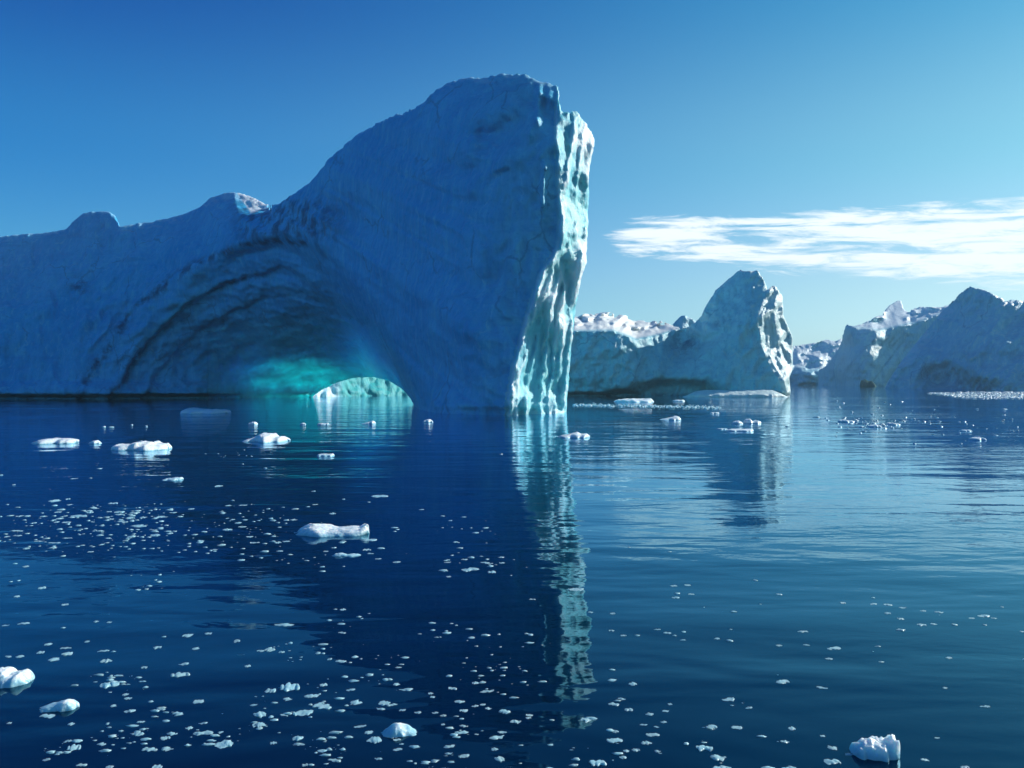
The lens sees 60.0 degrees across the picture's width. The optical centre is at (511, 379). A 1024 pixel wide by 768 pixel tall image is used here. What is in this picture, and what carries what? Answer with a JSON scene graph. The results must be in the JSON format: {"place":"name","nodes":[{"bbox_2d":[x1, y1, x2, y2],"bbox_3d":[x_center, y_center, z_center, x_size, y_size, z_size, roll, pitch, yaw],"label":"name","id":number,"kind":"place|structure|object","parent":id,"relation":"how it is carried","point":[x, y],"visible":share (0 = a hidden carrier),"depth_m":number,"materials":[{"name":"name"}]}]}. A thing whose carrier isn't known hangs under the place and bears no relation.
{"place":"outdoors","nodes":[
{"label":"outdoors","id":0,"kind":"place"},
{"bbox_2d":[0,385,1023,767],"bbox_3d":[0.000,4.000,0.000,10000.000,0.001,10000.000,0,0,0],"label":"sea","id":1,"kind":"structure","parent":0,"point":[784,521],"depth_m":17.56,"materials":[{"name":"liquid"}]},
{"bbox_2d":[0,667,34,688],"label":"ice floe","id":2,"kind":"object","parent":1,"relation":"on","point":[10,677],"visible":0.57,"depth_m":11.66,"materials":[{"name":"white ice"}]},
{"bbox_2d":[39,714,54,717],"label":"brash ice","id":3,"kind":"structure","parent":1,"relation":"on","point":[48,716],"depth_m":10.53,"materials":[{"name":"white ice"}]},
{"bbox_2d":[31,438,78,443],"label":"ice floe","id":4,"kind":"object","parent":1,"relation":"on","point":[59,441],"visible":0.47,"depth_m":55.36,"materials":[{"name":"white ice"}]},
{"bbox_2d":[39,699,79,711],"bbox_3d":[-5.528,3.984,10.809,0.494,0.170,0.339,0,0,0],"label":"ice floe","id":5,"kind":"object","parent":1,"relation":"on","point":[66,705],"visible":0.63,"depth_m":10.72,"materials":[{"name":"white ice"}]},
{"bbox_2d":[61,652,72,655],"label":"brash ice","id":6,"kind":"structure","parent":1,"relation":"on","point":[67,653],"depth_m":12.91,"materials":[{"name":"white ice"}]},
{"bbox_2d":[67,744,80,750],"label":"brash ice","id":7,"kind":"structure","parent":1,"relation":"on","point":[74,747],"depth_m":9.61,"materials":[{"name":"ice"}]},
{"bbox_2d":[88,440,101,443],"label":"ice floe","id":8,"kind":"object","parent":1,"relation":"on","point":[95,442],"visible":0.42,"depth_m":55.20,"materials":[{"name":"white ice"}]},
{"bbox_2d":[100,659,111,662],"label":"brash ice","id":9,"kind":"structure","parent":1,"relation":"on","point":[105,661],"depth_m":12.58,"materials":[{"name":"white ice"}]},
{"bbox_2d":[100,680,119,688],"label":"brash ice","id":10,"kind":"structure","parent":1,"relation":"on","point":[112,683],"depth_m":11.60,"materials":[{"name":"white ice"}]},
{"bbox_2d":[132,731,143,735],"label":"brash ice","id":11,"kind":"structure","parent":1,"relation":"on","point":[138,733],"depth_m":10.00,"materials":[{"name":"white ice"}]},
{"bbox_2d":[111,441,171,450],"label":"ice floe","id":12,"kind":"object","parent":1,"relation":"on","point":[146,446],"visible":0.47,"depth_m":50.26,"materials":[{"name":"white ice"}]},
{"bbox_2d":[141,747,157,751],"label":"brash ice","id":13,"kind":"structure","parent":1,"relation":"on","point":[147,749],"depth_m":9.57,"materials":[{"name":"white ice"}]},
{"bbox_2d":[161,747,172,750],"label":"brash ice","id":14,"kind":"structure","parent":1,"relation":"on","point":[165,748],"depth_m":9.58,"materials":[{"name":"white ice"}]},
{"bbox_2d":[162,477,183,480],"bbox_3d":[-13.595,3.981,35.507,0.881,0.162,0.966,0,0,-6],"label":"ice floe","id":15,"kind":"object","parent":1,"relation":"on","point":[175,478],"visible":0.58,"depth_m":35.32,"materials":[{"name":"white ice"}]},
{"bbox_2d":[170,672,189,676],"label":"brash ice","id":16,"kind":"structure","parent":1,"relation":"on","point":[178,674],"depth_m":11.98,"materials":[{"name":"white ice"}]},
{"bbox_2d":[193,700,203,703],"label":"brash ice","id":17,"kind":"structure","parent":1,"relation":"on","point":[198,701],"depth_m":11.00,"materials":[{"name":"white ice"}]},
{"bbox_2d":[193,730,212,735],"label":"brash ice","id":18,"kind":"structure","parent":1,"relation":"on","point":[207,732],"depth_m":10.02,"materials":[{"name":"white ice"}]},
{"bbox_2d":[180,407,230,413],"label":"ice floe","id":19,"kind":"object","parent":1,"relation":"on","point":[192,410],"visible":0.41,"depth_m":103.87,"materials":[{"name":"blue ice"}]},
{"bbox_2d":[214,740,232,748],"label":"brash ice","id":20,"kind":"structure","parent":1,"relation":"on","point":[224,743],"depth_m":9.70,"materials":[{"name":"white ice"}]},
{"bbox_2d":[252,722,264,727],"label":"brash ice","id":21,"kind":"structure","parent":1,"relation":"on","point":[258,724],"depth_m":10.27,"materials":[{"name":"white ice"}]},
{"bbox_2d":[253,711,265,717],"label":"brash ice","id":22,"kind":"structure","parent":1,"relation":"on","point":[260,714],"depth_m":10.57,"materials":[{"name":"white ice"}]},
{"bbox_2d":[242,433,290,442],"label":"ice floe","id":23,"kind":"object","parent":1,"relation":"on","point":[267,437],"visible":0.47,"depth_m":57.04,"materials":[{"name":"white ice"}]},
{"bbox_2d":[265,647,274,651],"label":"brash ice","id":24,"kind":"structure","parent":1,"relation":"on","point":[269,649],"depth_m":13.11,"materials":[{"name":"white ice"}]},
{"bbox_2d":[265,688,275,692],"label":"brash ice","id":25,"kind":"structure","parent":1,"relation":"on","point":[270,690],"depth_m":11.37,"materials":[{"name":"white ice"}]},
{"bbox_2d":[275,623,293,625],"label":"brash ice","id":26,"kind":"structure","parent":1,"relation":"on","point":[286,624],"depth_m":14.43,"materials":[{"name":"ice"}]},
{"bbox_2d":[280,682,299,691],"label":"brash ice","id":27,"kind":"structure","parent":1,"relation":"on","point":[288,686],"depth_m":11.48,"materials":[{"name":"white ice"}]},
{"bbox_2d":[0,73,593,414],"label":"arched iceberg","id":28,"kind":"object","parent":1,"relation":"on","point":[428,254],"visible":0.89,"depth_m":139.91,"materials":[{"name":"blue ice"}]},
{"bbox_2d":[292,736,302,740],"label":"brash ice","id":29,"kind":"structure","parent":1,"relation":"on","point":[297,738],"depth_m":9.88,"materials":[{"name":"white ice"}]},
{"bbox_2d":[293,710,312,715],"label":"brash ice","id":30,"kind":"structure","parent":1,"relation":"on","point":[303,712],"depth_m":10.63,"materials":[{"name":"white ice"}]},
{"bbox_2d":[304,694,318,697],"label":"brash ice","id":31,"kind":"structure","parent":1,"relation":"on","point":[311,695],"depth_m":11.19,"materials":[{"name":"white ice"}]},
{"bbox_2d":[312,703,331,708],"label":"brash ice","id":32,"kind":"structure","parent":1,"relation":"on","point":[321,706],"depth_m":10.84,"materials":[{"name":"white ice"}]},
{"bbox_2d":[317,453,334,456],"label":"ice floe","id":33,"kind":"object","parent":1,"relation":"on","point":[324,455],"visible":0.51,"depth_m":46.32,"materials":[{"name":"white ice"}]},
{"bbox_2d":[296,523,368,536],"bbox_3d":[-4.700,3.954,23.217,1.994,0.403,1.558,0,0,0],"label":"ice floe","id":34,"kind":"object","parent":1,"relation":"on","point":[319,530],"visible":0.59,"depth_m":22.83,"materials":[{"name":"white ice"}]},
{"bbox_2d":[332,553,360,556],"bbox_3d":[-3.758,3.990,20.143,0.741,0.102,0.332,0,0,-6],"label":"ice floe","id":35,"kind":"object","parent":1,"relation":"on","point":[343,554],"visible":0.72,"depth_m":20.08,"materials":[{"name":"white ice"}]},
{"bbox_2d":[350,700,361,704],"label":"brash ice","id":36,"kind":"structure","parent":1,"relation":"on","point":[355,702],"depth_m":10.96,"materials":[{"name":"white ice"}]},
{"bbox_2d":[361,421,375,423],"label":"ice floe","id":37,"kind":"object","parent":1,"relation":"on","point":[372,422],"visible":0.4,"depth_m":80.22,"materials":[{"name":"white ice"}]},
{"bbox_2d":[367,736,381,743],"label":"brash ice","id":38,"kind":"structure","parent":1,"relation":"on","point":[374,739],"depth_m":9.82,"materials":[{"name":"white ice"}]},
{"bbox_2d":[371,495,387,496],"bbox_3d":[-4.549,3.999,30.424,0.602,0.044,0.624,0,0,-21],"label":"ice floe","id":39,"kind":"object","parent":1,"relation":"on","point":[379,496],"visible":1,"depth_m":30.30,"materials":[{"name":"white ice"}]},
{"bbox_2d":[379,701,390,705],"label":"brash ice","id":40,"kind":"structure","parent":1,"relation":"on","point":[382,703],"depth_m":10.95,"materials":[{"name":"white ice"}]},
{"bbox_2d":[381,723,416,737],"bbox_3d":[-1.271,3.985,10.054,0.454,0.171,0.330,0,0,0],"label":"ice floe","id":41,"kind":"object","parent":1,"relation":"on","point":[394,730],"visible":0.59,"depth_m":9.97,"materials":[{"name":"white ice"}]},
{"bbox_2d":[455,730,467,733],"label":"brash ice","id":42,"kind":"structure","parent":1,"relation":"on","point":[462,732],"depth_m":10.04,"materials":[{"name":"white ice"}]},
{"bbox_2d":[461,567,478,570],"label":"brash ice","id":43,"kind":"structure","parent":1,"relation":"on","point":[469,569],"depth_m":18.64,"materials":[{"name":"white ice"}]},
{"bbox_2d":[489,735,503,739],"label":"brash ice","id":44,"kind":"structure","parent":1,"relation":"on","point":[496,737],"depth_m":9.88,"materials":[{"name":"white ice"}]},
{"bbox_2d":[494,756,504,761],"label":"brash ice","id":45,"kind":"structure","parent":1,"relation":"on","point":[499,758],"depth_m":9.33,"materials":[{"name":"white ice"}]},
{"bbox_2d":[499,709,509,713],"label":"brash ice","id":46,"kind":"structure","parent":1,"relation":"on","point":[504,711],"depth_m":10.65,"materials":[{"name":"white ice"}]},
{"bbox_2d":[0,401,1023,767],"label":"ice crumbs","id":47,"kind":"object","parent":1,"relation":"on","point":[112,677],"visible":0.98,"depth_m":13.87,"materials":[{"name":"white ice"}]},
{"bbox_2d":[557,432,589,437],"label":"ice floe","id":48,"kind":"object","parent":1,"relation":"on","point":[577,435],"visible":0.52,"depth_m":60.95,"materials":[{"name":"white ice"}]},
{"bbox_2d":[568,588,583,590],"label":"brash ice","id":49,"kind":"structure","parent":1,"relation":"on","point":[576,589],"depth_m":16.88,"materials":[{"name":"white ice"}]},
{"bbox_2d":[580,718,590,722],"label":"brash ice","id":50,"kind":"structure","parent":1,"relation":"on","point":[586,720],"depth_m":10.40,"materials":[{"name":"white ice"}]},
{"bbox_2d":[589,760,606,765],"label":"brash ice","id":51,"kind":"structure","parent":1,"relation":"on","point":[597,762],"depth_m":9.22,"materials":[{"name":"white ice"}]},
{"bbox_2d":[607,738,622,742],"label":"brash ice","id":52,"kind":"structure","parent":1,"relation":"on","point":[612,740],"depth_m":9.81,"materials":[{"name":"white ice"}]},
{"bbox_2d":[614,398,653,401],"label":"ice floe","id":53,"kind":"object","parent":1,"relation":"on","point":[636,400],"visible":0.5,"depth_m":158.63,"materials":[{"name":"white ice"}]},
{"bbox_2d":[646,733,659,736],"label":"brash ice","id":54,"kind":"structure","parent":1,"relation":"on","point":[652,734],"depth_m":9.98,"materials":[{"name":"white ice"}]},
{"bbox_2d":[659,416,680,419],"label":"ice floe","id":55,"kind":"object","parent":1,"relation":"on","point":[674,418],"visible":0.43,"depth_m":87.83,"materials":[{"name":"white ice"}]},
{"bbox_2d":[567,270,792,396],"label":"twin peaked iceberg","id":56,"kind":"object","parent":1,"relation":"on","point":[737,335],"visible":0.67,"depth_m":216.06,"materials":[{"name":"blue ice"}]},
{"bbox_2d":[673,315,695,328],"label":"pointed iceberg","id":57,"kind":"object","parent":1,"relation":"on","point":[684,321],"visible":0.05,"depth_m":339.20,"materials":[{"name":"white ice"}]},
{"bbox_2d":[696,745,712,751],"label":"brash ice","id":58,"kind":"structure","parent":1,"relation":"on","point":[700,748],"depth_m":9.59,"materials":[{"name":"white ice"}]},
{"bbox_2d":[706,725,716,729],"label":"brash ice","id":59,"kind":"structure","parent":1,"relation":"on","point":[711,727],"depth_m":10.19,"materials":[{"name":"white ice"}]},
{"bbox_2d":[710,754,725,760],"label":"brash ice","id":60,"kind":"structure","parent":1,"relation":"on","point":[716,757],"depth_m":9.35,"materials":[{"name":"white ice"}]},
{"bbox_2d":[713,765,730,767],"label":"brash ice","id":61,"kind":"structure","parent":1,"relation":"on","point":[720,766],"depth_m":9.13,"materials":[{"name":"white ice"}]},
{"bbox_2d":[722,698,734,700],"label":"brash ice","id":62,"kind":"structure","parent":1,"relation":"on","point":[729,699],"depth_m":11.07,"materials":[{"name":"white ice"}]},
{"bbox_2d":[684,390,786,396],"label":"ice ledge","id":63,"kind":"object","parent":1,"relation":"on","point":[736,393],"visible":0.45,"depth_m":201.17,"materials":[{"name":"white ice"}]},
{"bbox_2d":[731,420,742,423],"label":"ice floe","id":64,"kind":"object","parent":1,"relation":"on","point":[737,422],"visible":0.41,"depth_m":80.27,"materials":[{"name":"white ice"}]},
{"bbox_2d":[727,429,753,431],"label":"ice floe","id":65,"kind":"object","parent":1,"relation":"on","point":[743,430],"visible":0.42,"depth_m":68.52,"materials":[{"name":"white ice"}]},
{"bbox_2d":[743,419,760,423],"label":"ice floe","id":66,"kind":"object","parent":1,"relation":"on","point":[749,421],"visible":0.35,"depth_m":80.89,"materials":[{"name":"white ice"}]},
{"bbox_2d":[776,680,788,683],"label":"brash ice","id":67,"kind":"structure","parent":1,"relation":"on","point":[781,681],"depth_m":11.71,"materials":[{"name":"white ice"}]},
{"bbox_2d":[789,339,841,384],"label":"iceberg","id":68,"kind":"object","parent":1,"relation":"on","point":[810,360],"visible":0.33,"depth_m":648.11,"materials":[{"name":"white ice"}]},
{"bbox_2d":[824,759,840,764],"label":"brash ice","id":69,"kind":"structure","parent":1,"relation":"on","point":[830,762],"depth_m":9.27,"materials":[{"name":"white ice"}]},
{"bbox_2d":[837,419,854,421],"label":"ice floe","id":70,"kind":"object","parent":1,"relation":"on","point":[843,420],"visible":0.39,"depth_m":83.48,"materials":[{"name":"white ice"}]},
{"bbox_2d":[860,379,876,386],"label":"growler","id":71,"kind":"object","parent":1,"relation":"on","point":[865,383],"visible":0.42,"depth_m":507.12,"materials":[{"name":"teal"}]},
{"bbox_2d":[849,734,899,761],"bbox_3d":[3.879,3.947,9.484,0.513,0.316,0.458,0,0,0],"label":"ice floe","id":72,"kind":"object","parent":1,"relation":"on","point":[885,749],"visible":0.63,"depth_m":9.37,"materials":[{"name":"white ice"}]},
{"bbox_2d":[868,424,880,427],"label":"ice floe","id":73,"kind":"object","parent":1,"relation":"on","point":[875,426],"visible":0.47,"depth_m":74.13,"materials":[{"name":"white ice"}]},
{"bbox_2d":[818,301,948,385],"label":"horned iceberg","id":74,"kind":"object","parent":1,"relation":"on","point":[875,350],"visible":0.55,"depth_m":549.35,"materials":[{"name":"ice"}]},
{"bbox_2d":[885,286,1023,389],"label":"triangular iceberg","id":75,"kind":"object","parent":1,"relation":"on","point":[971,337],"visible":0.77,"depth_m":374.30,"materials":[{"name":"ice"}]},
{"bbox_2d":[927,391,1023,398],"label":"brash belt","id":76,"kind":"object","parent":1,"relation":"on","point":[987,395],"visible":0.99,"depth_m":231.90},
{"bbox_2d":[968,437,985,439],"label":"ice floe","id":77,"kind":"object","parent":1,"relation":"on","point":[977,438],"visible":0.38,"depth_m":58.78,"materials":[{"name":"ice"}]},
{"bbox_2d":[0,0,1023,345],"label":"sky","id":78,"kind":"structure","parent":0,"point":[860,157],"materials":[{"name":"blue"}]}
]}

